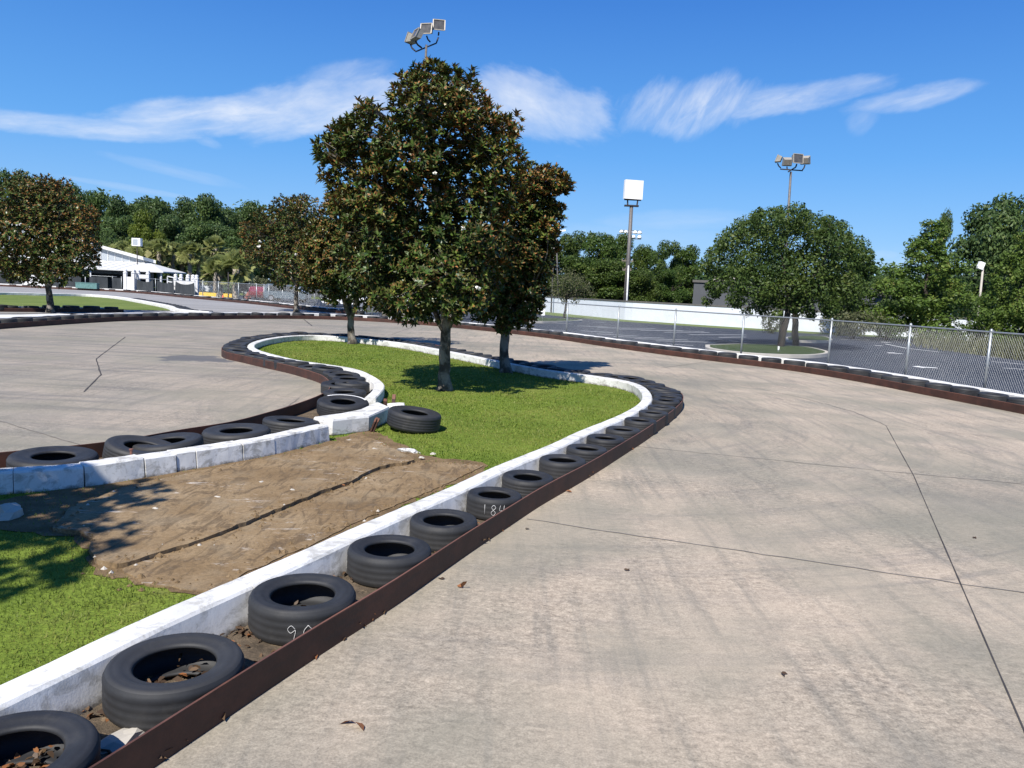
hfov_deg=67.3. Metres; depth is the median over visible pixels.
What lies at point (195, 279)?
vinyl fence
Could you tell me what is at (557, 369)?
tyre
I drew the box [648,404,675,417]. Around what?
tyre
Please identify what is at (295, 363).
tyre
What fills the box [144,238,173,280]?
palm tree
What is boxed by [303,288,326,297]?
parked car
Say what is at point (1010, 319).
tree
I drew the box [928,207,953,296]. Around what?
tree
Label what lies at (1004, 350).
tall grass
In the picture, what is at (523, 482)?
tyre
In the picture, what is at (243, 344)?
tyre
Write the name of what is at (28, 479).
kerb
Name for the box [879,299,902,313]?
tree
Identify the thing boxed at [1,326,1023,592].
track joint
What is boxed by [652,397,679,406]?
tyre
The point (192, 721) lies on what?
steel rail
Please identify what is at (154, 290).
ground
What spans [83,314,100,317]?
tyre
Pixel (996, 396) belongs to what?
tyre
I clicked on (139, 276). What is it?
vinyl fence
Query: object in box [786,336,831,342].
parking island
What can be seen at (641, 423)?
tyre
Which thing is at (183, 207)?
tree
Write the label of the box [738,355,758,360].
tyre
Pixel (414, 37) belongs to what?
light pole
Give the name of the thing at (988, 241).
tree
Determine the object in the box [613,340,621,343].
tyre
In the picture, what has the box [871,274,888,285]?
tree
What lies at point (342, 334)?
tyre
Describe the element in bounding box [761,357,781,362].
tyre
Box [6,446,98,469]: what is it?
tyre
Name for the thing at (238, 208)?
woodland
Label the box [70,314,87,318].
tyre
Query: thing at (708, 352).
tyre
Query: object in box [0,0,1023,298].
sky
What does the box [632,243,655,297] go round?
tree
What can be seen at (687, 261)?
tree
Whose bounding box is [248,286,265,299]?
parked car
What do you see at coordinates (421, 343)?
tyre
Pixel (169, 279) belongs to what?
shrub
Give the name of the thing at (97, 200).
tree
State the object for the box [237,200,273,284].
tree
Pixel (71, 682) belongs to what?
kerb
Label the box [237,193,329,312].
magnolia tree
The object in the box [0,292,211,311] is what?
kerb
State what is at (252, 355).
tyre
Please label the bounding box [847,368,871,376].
tyre
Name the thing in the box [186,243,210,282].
palm tree
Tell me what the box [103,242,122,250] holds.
palm tree
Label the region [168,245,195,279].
palm tree
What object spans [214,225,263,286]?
tree
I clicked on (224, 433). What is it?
tyre
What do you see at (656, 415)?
tyre
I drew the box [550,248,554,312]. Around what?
pole
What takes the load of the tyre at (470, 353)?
on the tyre bed
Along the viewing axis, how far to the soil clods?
5.58 m
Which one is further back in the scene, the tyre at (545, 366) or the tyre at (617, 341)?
the tyre at (617, 341)
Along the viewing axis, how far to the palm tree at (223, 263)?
73.71 m
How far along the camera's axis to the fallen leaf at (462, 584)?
4.67 m
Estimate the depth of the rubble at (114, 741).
2.93 m
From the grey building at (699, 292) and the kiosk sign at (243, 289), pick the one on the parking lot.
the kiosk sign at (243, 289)
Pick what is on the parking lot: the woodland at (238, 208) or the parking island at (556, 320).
the parking island at (556, 320)
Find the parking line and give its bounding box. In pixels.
[312,305,1015,368]
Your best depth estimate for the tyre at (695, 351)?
24.48 m
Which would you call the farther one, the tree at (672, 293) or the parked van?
the tree at (672, 293)
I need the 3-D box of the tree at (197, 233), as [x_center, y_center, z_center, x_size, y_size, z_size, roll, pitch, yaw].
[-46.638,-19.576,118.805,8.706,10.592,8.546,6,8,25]
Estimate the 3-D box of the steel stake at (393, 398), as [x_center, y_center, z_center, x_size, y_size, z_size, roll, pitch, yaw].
[-1.748,0.265,11.333,0.060,0.232,0.099,3,7,0]
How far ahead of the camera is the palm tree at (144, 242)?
104.06 m
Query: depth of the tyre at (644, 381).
15.13 m
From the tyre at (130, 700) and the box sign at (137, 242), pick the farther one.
the box sign at (137, 242)
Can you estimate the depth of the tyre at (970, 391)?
16.00 m
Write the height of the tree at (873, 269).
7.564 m
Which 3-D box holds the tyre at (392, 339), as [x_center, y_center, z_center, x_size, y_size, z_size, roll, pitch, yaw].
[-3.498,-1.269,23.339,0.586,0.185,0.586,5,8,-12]
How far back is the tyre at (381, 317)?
38.47 m
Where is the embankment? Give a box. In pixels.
[6,319,1015,412]
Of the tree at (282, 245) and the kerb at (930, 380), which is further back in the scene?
the tree at (282, 245)
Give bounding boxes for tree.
[0,167,40,227]
[0,170,102,313]
[56,182,87,218]
[78,189,110,221]
[81,225,117,244]
[99,215,135,243]
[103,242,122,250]
[104,194,153,235]
[115,240,131,251]
[125,246,146,257]
[127,209,153,246]
[131,196,181,279]
[138,239,157,259]
[140,227,166,286]
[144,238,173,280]
[155,214,189,282]
[160,241,183,281]
[165,195,195,241]
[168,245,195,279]
[174,221,240,291]
[175,240,204,280]
[182,192,232,230]
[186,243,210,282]
[199,253,234,296]
[200,234,228,291]
[213,248,256,298]
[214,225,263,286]
[222,206,242,230]
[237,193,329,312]
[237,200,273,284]
[265,209,300,284]
[292,188,415,343]
[309,56,531,391]
[470,159,576,372]
[536,233,575,295]
[548,267,596,317]
[554,254,592,297]
[562,230,595,293]
[581,258,638,299]
[582,232,626,298]
[614,231,633,299]
[623,269,662,301]
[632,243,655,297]
[649,240,682,296]
[656,269,690,302]
[668,244,703,303]
[697,201,876,346]
[815,242,878,335]
[854,218,984,340]
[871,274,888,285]
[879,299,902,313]
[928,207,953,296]
[947,203,1023,317]
[959,231,1023,345]
[973,192,1023,312]
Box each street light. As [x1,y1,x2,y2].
[556,229,565,296]
[975,261,985,341]
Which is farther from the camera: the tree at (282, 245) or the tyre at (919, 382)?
the tree at (282, 245)
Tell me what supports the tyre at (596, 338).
on the embankment
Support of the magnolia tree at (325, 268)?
on the island turf at (36, 638)
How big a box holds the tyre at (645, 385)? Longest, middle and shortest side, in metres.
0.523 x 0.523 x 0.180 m
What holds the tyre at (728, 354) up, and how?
on the embankment
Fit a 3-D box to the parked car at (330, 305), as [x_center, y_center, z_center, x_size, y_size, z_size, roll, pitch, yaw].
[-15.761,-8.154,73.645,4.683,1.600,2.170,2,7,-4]
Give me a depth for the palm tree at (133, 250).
100.49 m
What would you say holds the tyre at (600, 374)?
on the tyre bed
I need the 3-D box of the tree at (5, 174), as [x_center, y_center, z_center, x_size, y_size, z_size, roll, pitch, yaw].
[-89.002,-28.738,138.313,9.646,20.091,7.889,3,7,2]
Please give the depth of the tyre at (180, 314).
31.93 m
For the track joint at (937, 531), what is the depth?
5.13 m
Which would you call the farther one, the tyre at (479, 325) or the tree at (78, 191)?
the tree at (78, 191)
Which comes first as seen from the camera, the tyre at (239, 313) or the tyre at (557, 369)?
the tyre at (557, 369)
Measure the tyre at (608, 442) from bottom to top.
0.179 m
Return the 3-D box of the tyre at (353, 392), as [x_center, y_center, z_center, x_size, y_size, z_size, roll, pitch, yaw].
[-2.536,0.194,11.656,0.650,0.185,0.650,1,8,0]
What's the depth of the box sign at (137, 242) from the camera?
94.59 m
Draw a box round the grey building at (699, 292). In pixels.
[692,278,891,311]
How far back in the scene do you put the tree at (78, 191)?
134.57 m
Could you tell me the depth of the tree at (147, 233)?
110.46 m
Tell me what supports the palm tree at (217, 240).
on the parking lot
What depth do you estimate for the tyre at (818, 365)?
20.83 m
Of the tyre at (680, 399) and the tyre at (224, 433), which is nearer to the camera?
the tyre at (224, 433)
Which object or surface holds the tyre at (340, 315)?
on the embankment
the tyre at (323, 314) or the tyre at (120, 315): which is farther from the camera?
the tyre at (323, 314)
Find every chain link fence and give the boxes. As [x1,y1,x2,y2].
[199,280,342,308]
[366,296,1023,393]
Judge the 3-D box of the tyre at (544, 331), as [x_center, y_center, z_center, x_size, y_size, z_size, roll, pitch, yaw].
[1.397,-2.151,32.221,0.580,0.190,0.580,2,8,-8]
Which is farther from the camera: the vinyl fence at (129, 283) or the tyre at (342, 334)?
the vinyl fence at (129, 283)
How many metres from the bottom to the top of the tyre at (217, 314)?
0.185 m
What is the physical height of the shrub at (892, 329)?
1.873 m
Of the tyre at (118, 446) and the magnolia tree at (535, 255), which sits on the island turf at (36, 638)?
the magnolia tree at (535, 255)
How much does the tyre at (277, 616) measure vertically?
0.192 m
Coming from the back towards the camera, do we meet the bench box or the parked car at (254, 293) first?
the parked car at (254, 293)
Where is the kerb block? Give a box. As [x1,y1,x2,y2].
[314,402,388,435]
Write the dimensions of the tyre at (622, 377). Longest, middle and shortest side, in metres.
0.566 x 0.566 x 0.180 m
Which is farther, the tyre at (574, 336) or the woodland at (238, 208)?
the woodland at (238, 208)
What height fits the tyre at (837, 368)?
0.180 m
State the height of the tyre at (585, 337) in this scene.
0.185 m
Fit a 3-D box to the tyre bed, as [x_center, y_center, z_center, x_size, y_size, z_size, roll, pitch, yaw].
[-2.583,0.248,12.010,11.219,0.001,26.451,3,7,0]
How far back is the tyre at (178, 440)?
7.42 m
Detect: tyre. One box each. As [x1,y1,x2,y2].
[0,304,7,309]
[0,318,17,322]
[0,710,100,767]
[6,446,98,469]
[7,305,17,307]
[12,317,32,321]
[23,306,38,307]
[32,317,46,320]
[42,305,59,310]
[42,316,60,320]
[57,315,73,319]
[62,305,79,310]
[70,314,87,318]
[83,306,99,310]
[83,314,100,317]
[100,314,113,317]
[102,435,170,458]
[102,633,244,731]
[113,313,127,316]
[128,314,141,316]
[131,432,203,450]
[142,313,157,315]
[158,312,173,315]
[174,313,187,315]
[188,312,202,315]
[202,423,270,444]
[211,312,224,315]
[222,345,246,349]
[223,343,246,346]
[223,347,248,350]
[226,349,251,352]
[233,340,252,342]
[234,351,259,355]
[236,339,256,341]
[237,312,250,314]
[240,337,261,339]
[244,353,265,357]
[248,573,355,645]
[251,312,262,314]
[254,355,273,359]
[262,416,319,433]
[263,357,283,365]
[272,333,291,335]
[274,359,295,368]
[284,361,308,366]
[289,331,307,334]
[292,313,303,315]
[298,364,323,370]
[312,365,342,374]
[317,394,368,415]
[319,313,330,315]
[321,380,360,393]
[323,370,349,378]
[323,388,365,397]
[328,372,359,379]
[332,375,365,380]
[333,333,347,336]
[335,314,346,316]
[335,380,369,393]
[347,534,431,587]
[358,335,375,338]
[377,316,387,318]
[387,338,405,341]
[387,405,440,433]
[409,509,477,552]
[416,342,434,345]
[450,349,465,351]
[464,352,482,355]
[466,486,521,519]
[474,354,491,356]
[475,324,486,326]
[483,356,498,358]
[502,469,552,497]
[510,360,527,363]
[519,362,541,366]
[531,364,556,368]
[538,330,550,333]
[539,454,585,479]
[547,367,571,371]
[549,331,562,335]
[560,333,570,336]
[564,370,590,374]
[566,444,606,462]
[570,334,583,337]
[580,336,593,339]
[586,434,624,450]
[587,373,612,376]
[590,337,604,340]
[601,339,613,342]
[603,374,629,378]
[605,426,639,440]
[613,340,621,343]
[617,375,643,381]
[621,341,637,345]
[624,417,656,433]
[629,379,655,383]
[635,343,650,347]
[638,383,664,388]
[639,409,668,425]
[647,386,675,390]
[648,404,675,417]
[649,345,664,349]
[649,390,680,394]
[652,392,682,398]
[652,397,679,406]
[653,394,682,402]
[665,346,681,351]
[681,349,698,353]
[699,350,716,355]
[717,352,736,357]
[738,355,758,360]
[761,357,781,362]
[783,360,804,366]
[806,363,827,369]
[827,365,848,372]
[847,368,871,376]
[868,372,891,378]
[881,375,907,382]
[902,378,929,386]
[925,382,952,391]
[950,386,979,396]
[977,392,1008,401]
[1006,397,1023,404]
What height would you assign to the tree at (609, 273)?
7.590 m
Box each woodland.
[12,187,418,286]
[541,253,963,316]
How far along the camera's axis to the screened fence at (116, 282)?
73.64 m
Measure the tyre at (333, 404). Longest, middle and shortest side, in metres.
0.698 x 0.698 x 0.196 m
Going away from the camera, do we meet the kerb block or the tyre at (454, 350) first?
the kerb block
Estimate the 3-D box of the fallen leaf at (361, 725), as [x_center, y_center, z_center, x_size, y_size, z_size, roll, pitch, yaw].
[-0.648,1.393,3.161,0.117,0.022,0.039,6,7,24]
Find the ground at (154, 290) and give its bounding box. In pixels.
[42,286,317,313]
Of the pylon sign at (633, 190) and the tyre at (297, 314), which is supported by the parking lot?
the pylon sign at (633, 190)
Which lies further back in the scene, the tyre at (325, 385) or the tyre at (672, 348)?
the tyre at (672, 348)
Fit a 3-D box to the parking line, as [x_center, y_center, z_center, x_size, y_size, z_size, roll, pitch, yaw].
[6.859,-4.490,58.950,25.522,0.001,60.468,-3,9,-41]
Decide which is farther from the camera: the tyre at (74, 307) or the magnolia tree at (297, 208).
the magnolia tree at (297, 208)
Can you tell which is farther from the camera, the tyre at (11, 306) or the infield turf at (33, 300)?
the infield turf at (33, 300)
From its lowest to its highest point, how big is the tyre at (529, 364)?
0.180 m
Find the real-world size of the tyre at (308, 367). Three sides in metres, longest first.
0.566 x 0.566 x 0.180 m
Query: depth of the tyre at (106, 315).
28.31 m
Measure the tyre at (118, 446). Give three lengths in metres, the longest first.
0.650 x 0.650 x 0.185 m
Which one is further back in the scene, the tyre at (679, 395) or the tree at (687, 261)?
the tree at (687, 261)
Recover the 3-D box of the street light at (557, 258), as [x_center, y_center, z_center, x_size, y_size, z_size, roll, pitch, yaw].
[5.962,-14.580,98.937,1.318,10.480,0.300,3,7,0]
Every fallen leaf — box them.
[341,720,363,729]
[457,581,466,587]
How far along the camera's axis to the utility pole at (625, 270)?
86.96 m
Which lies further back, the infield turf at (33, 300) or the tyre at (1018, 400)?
the infield turf at (33, 300)
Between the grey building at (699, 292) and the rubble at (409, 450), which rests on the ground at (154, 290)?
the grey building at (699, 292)
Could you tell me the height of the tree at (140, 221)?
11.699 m
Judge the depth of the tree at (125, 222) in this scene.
121.20 m
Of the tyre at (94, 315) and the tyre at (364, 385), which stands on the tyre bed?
the tyre at (364, 385)
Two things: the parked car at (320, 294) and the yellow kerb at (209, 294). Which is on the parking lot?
the yellow kerb at (209, 294)
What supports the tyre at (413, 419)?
on the island turf at (36, 638)
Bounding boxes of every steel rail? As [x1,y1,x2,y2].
[0,285,345,313]
[0,308,123,312]
[0,315,1023,413]
[0,335,683,767]
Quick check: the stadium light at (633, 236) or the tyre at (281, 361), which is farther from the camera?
the stadium light at (633, 236)
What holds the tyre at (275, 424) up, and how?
on the tyre bed
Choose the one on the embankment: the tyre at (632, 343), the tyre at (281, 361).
the tyre at (632, 343)
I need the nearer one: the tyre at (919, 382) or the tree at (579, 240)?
the tyre at (919, 382)
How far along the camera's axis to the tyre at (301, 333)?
24.20 m
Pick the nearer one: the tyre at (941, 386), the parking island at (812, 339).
the tyre at (941, 386)
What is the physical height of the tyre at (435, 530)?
0.185 m
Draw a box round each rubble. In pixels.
[0,502,23,520]
[101,728,144,753]
[387,403,404,407]
[396,448,420,453]
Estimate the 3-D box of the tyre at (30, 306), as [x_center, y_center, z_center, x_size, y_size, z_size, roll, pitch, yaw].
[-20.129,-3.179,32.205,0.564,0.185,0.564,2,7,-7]
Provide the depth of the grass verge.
70.11 m
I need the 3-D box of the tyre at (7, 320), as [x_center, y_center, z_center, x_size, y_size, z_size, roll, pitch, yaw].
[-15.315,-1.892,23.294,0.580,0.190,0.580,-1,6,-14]
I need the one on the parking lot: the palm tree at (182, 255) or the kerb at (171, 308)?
the palm tree at (182, 255)
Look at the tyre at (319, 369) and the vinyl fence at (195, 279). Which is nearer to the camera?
the tyre at (319, 369)
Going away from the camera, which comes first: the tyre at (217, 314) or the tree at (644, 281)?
the tyre at (217, 314)
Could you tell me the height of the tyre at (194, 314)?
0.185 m
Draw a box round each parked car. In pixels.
[199,283,229,291]
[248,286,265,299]
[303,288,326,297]
[321,296,365,307]
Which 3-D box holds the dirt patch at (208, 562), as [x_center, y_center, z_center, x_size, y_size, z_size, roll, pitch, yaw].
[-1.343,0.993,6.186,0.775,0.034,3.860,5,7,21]
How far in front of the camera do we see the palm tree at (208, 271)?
74.71 m
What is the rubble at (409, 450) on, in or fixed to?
on the bare dirt
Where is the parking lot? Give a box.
[156,291,1023,394]
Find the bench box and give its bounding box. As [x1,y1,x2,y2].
[75,282,99,288]
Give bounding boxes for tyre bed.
[9,392,485,767]
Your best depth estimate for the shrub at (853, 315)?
55.38 m
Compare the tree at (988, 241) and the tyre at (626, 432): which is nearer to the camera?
the tyre at (626, 432)
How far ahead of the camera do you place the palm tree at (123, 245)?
106.22 m
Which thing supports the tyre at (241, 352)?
on the tyre bed
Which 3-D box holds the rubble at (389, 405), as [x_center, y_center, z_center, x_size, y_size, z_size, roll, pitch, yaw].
[-1.706,0.330,11.316,0.445,0.127,0.214,6,8,28]
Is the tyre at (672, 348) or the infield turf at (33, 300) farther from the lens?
the infield turf at (33, 300)
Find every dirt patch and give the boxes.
[53,435,414,568]
[122,462,482,591]
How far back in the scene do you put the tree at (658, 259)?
109.55 m
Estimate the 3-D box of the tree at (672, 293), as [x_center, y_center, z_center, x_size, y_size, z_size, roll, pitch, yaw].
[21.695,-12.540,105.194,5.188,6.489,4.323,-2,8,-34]
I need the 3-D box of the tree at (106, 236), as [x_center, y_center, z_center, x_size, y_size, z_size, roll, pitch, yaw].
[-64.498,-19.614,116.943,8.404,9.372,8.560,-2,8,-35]
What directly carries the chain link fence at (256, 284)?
on the embankment
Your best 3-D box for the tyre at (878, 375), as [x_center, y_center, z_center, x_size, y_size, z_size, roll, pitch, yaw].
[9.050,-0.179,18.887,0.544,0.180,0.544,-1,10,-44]
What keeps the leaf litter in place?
on the tyre bed
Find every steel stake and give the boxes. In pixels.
[369,417,379,431]
[392,394,395,402]
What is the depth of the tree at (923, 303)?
56.38 m
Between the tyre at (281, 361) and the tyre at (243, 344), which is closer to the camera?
the tyre at (281, 361)
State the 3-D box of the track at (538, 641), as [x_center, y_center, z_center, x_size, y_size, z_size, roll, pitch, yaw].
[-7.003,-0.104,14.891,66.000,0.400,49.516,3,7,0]
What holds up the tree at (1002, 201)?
on the parking lot
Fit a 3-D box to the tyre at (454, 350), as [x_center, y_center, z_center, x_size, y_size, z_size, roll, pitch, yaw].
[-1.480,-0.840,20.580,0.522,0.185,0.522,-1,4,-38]
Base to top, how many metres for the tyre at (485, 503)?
0.178 m
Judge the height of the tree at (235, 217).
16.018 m
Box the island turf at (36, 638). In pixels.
[0,341,639,684]
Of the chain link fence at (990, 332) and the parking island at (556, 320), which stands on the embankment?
the chain link fence at (990, 332)
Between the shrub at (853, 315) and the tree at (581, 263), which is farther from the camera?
the tree at (581, 263)
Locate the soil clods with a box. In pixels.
[42,436,483,591]
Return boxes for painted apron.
[0,314,59,316]
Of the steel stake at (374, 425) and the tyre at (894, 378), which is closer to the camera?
the steel stake at (374, 425)
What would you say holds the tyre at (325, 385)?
on the tyre bed
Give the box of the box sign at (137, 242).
[132,238,142,264]
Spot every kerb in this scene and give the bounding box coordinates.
[0,283,365,314]
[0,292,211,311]
[0,312,1023,397]
[0,335,652,715]
[0,424,328,494]
[199,292,231,297]
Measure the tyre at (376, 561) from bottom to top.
0.187 m
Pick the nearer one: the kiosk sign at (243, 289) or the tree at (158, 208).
the kiosk sign at (243, 289)
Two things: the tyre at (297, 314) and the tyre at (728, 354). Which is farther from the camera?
the tyre at (297, 314)
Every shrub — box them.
[154,273,186,285]
[222,284,241,293]
[250,275,270,297]
[818,310,885,338]
[865,315,906,340]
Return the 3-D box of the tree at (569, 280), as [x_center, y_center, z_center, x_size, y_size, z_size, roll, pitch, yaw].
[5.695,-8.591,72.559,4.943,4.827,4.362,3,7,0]
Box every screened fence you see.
[0,272,121,288]
[137,277,194,294]
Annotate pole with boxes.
[404,19,445,314]
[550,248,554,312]
[622,257,632,299]
[626,266,628,300]
[775,153,810,330]
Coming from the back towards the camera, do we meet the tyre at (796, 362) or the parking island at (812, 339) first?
the parking island at (812, 339)
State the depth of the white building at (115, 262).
96.67 m
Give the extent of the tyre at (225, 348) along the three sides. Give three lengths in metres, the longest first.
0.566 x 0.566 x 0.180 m
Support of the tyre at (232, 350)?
on the tyre bed
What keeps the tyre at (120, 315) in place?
on the embankment
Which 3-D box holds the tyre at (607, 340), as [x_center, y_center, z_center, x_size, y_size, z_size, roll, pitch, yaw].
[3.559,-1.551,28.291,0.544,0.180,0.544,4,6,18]
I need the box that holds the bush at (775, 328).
[760,312,782,333]
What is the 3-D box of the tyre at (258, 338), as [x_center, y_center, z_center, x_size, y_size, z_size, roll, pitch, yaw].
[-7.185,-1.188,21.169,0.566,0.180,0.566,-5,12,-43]
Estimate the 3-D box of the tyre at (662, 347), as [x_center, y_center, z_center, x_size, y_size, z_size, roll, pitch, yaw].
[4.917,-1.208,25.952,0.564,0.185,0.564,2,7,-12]
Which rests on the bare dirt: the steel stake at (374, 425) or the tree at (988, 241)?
the steel stake at (374, 425)
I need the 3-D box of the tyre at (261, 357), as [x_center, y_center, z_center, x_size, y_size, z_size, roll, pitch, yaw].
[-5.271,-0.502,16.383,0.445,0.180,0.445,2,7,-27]
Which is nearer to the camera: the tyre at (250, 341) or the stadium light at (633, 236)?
the tyre at (250, 341)
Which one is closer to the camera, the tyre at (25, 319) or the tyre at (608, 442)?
the tyre at (608, 442)
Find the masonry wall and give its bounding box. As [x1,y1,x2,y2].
[404,294,985,339]
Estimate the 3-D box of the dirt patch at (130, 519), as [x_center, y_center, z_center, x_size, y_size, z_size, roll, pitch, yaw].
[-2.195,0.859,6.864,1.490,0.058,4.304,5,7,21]
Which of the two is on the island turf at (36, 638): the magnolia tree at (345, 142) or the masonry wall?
the magnolia tree at (345, 142)
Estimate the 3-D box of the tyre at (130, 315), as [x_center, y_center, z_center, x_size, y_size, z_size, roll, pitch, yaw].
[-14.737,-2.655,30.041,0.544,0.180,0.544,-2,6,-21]
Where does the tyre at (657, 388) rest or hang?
on the tyre bed
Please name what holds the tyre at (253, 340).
on the tyre bed
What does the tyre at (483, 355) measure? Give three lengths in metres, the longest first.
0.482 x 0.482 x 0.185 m
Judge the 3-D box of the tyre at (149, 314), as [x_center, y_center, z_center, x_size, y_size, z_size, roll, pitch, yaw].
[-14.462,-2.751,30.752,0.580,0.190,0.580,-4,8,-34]
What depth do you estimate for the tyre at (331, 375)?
13.72 m
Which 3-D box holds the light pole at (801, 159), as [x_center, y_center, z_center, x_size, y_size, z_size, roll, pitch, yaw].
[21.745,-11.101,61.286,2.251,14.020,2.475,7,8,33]
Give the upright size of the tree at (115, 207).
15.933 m
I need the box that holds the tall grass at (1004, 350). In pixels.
[902,327,1023,360]
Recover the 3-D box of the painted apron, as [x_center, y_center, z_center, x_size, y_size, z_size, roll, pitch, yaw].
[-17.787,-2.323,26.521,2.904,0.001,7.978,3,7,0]
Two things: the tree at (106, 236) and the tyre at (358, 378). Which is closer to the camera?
the tyre at (358, 378)
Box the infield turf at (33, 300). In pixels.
[0,295,167,309]
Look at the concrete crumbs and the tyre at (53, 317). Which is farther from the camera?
the tyre at (53, 317)
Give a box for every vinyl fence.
[123,269,135,289]
[135,270,149,289]
[173,274,198,294]
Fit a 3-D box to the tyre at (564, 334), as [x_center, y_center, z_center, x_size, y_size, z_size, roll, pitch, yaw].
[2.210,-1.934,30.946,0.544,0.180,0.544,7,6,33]
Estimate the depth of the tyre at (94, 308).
34.02 m
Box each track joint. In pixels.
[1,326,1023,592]
[83,319,1023,730]
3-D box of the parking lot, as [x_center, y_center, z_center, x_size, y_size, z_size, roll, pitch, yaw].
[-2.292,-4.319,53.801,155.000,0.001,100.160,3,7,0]
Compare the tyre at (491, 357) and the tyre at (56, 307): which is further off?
the tyre at (56, 307)
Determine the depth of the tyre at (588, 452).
8.16 m
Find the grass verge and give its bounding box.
[545,312,962,341]
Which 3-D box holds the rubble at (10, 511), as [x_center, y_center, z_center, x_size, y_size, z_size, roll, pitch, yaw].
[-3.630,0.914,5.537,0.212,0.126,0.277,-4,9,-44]
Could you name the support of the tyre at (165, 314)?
on the embankment
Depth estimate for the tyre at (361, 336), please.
23.89 m
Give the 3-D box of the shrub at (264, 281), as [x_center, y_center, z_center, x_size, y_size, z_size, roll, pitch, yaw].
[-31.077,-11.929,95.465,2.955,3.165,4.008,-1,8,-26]
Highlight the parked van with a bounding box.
[263,284,310,301]
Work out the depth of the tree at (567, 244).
115.39 m
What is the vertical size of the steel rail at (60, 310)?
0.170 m
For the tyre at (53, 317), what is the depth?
25.39 m
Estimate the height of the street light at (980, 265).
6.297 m
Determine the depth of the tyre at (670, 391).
13.53 m
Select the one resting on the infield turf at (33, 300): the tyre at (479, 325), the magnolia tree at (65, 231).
the magnolia tree at (65, 231)
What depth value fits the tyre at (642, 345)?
26.35 m
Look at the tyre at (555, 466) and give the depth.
7.48 m
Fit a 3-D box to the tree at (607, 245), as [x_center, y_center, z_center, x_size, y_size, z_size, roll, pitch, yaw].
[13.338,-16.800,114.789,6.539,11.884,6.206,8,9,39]
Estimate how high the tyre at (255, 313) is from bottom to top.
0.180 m
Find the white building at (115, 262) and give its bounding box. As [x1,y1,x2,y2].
[0,223,185,290]
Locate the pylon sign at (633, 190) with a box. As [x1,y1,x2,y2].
[623,179,643,299]
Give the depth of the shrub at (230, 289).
98.81 m
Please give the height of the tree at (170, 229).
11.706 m
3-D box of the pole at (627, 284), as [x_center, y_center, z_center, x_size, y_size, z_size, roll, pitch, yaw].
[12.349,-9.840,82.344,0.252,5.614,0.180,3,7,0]
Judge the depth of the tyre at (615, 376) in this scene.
15.85 m
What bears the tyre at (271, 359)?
on the tyre bed
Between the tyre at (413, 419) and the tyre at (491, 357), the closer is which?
the tyre at (413, 419)
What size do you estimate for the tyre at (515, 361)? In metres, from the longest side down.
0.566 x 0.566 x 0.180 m
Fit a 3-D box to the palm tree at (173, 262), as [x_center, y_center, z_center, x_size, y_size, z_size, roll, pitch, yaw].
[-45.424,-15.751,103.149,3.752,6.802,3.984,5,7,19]
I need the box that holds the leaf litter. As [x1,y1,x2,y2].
[0,435,649,767]
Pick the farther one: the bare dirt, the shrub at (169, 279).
the shrub at (169, 279)
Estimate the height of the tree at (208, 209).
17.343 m
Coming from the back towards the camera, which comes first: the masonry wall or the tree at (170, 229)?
the tree at (170, 229)
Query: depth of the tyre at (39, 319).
24.65 m
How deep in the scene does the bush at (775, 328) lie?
59.58 m
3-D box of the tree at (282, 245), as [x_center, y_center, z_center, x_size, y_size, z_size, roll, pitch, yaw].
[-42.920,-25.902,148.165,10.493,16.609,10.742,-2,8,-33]
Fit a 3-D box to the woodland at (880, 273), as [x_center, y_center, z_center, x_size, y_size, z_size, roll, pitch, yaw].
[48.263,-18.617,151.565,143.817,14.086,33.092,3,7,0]
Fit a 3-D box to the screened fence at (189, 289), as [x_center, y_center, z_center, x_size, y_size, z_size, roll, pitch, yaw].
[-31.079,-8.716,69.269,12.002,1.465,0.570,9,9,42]
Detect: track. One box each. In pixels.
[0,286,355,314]
[0,319,1023,767]
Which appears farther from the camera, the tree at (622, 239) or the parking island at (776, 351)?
the tree at (622, 239)
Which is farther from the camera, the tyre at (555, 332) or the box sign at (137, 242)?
the box sign at (137, 242)
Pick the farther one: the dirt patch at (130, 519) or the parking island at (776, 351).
the parking island at (776, 351)
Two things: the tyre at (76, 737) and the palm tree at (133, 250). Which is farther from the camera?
the palm tree at (133, 250)
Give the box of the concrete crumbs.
[83,477,378,572]
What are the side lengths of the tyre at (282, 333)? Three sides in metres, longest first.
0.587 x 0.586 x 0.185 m
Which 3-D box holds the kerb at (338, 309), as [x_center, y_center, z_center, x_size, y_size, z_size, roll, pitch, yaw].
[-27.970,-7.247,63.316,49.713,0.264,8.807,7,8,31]
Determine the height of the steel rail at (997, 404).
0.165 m
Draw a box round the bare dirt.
[0,431,487,594]
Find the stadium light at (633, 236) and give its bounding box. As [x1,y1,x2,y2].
[619,230,641,239]
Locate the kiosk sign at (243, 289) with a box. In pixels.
[239,282,248,298]
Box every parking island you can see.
[533,317,581,322]
[705,344,827,357]
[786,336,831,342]
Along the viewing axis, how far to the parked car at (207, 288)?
106.51 m
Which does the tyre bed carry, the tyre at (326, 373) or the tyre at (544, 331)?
the tyre at (326, 373)
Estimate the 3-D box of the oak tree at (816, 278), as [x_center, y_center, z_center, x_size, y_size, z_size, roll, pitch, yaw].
[14.330,-5.690,40.042,9.629,7.651,7.340,-3,9,-42]
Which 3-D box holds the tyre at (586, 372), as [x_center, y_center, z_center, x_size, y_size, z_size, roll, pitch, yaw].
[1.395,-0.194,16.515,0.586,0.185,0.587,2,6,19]

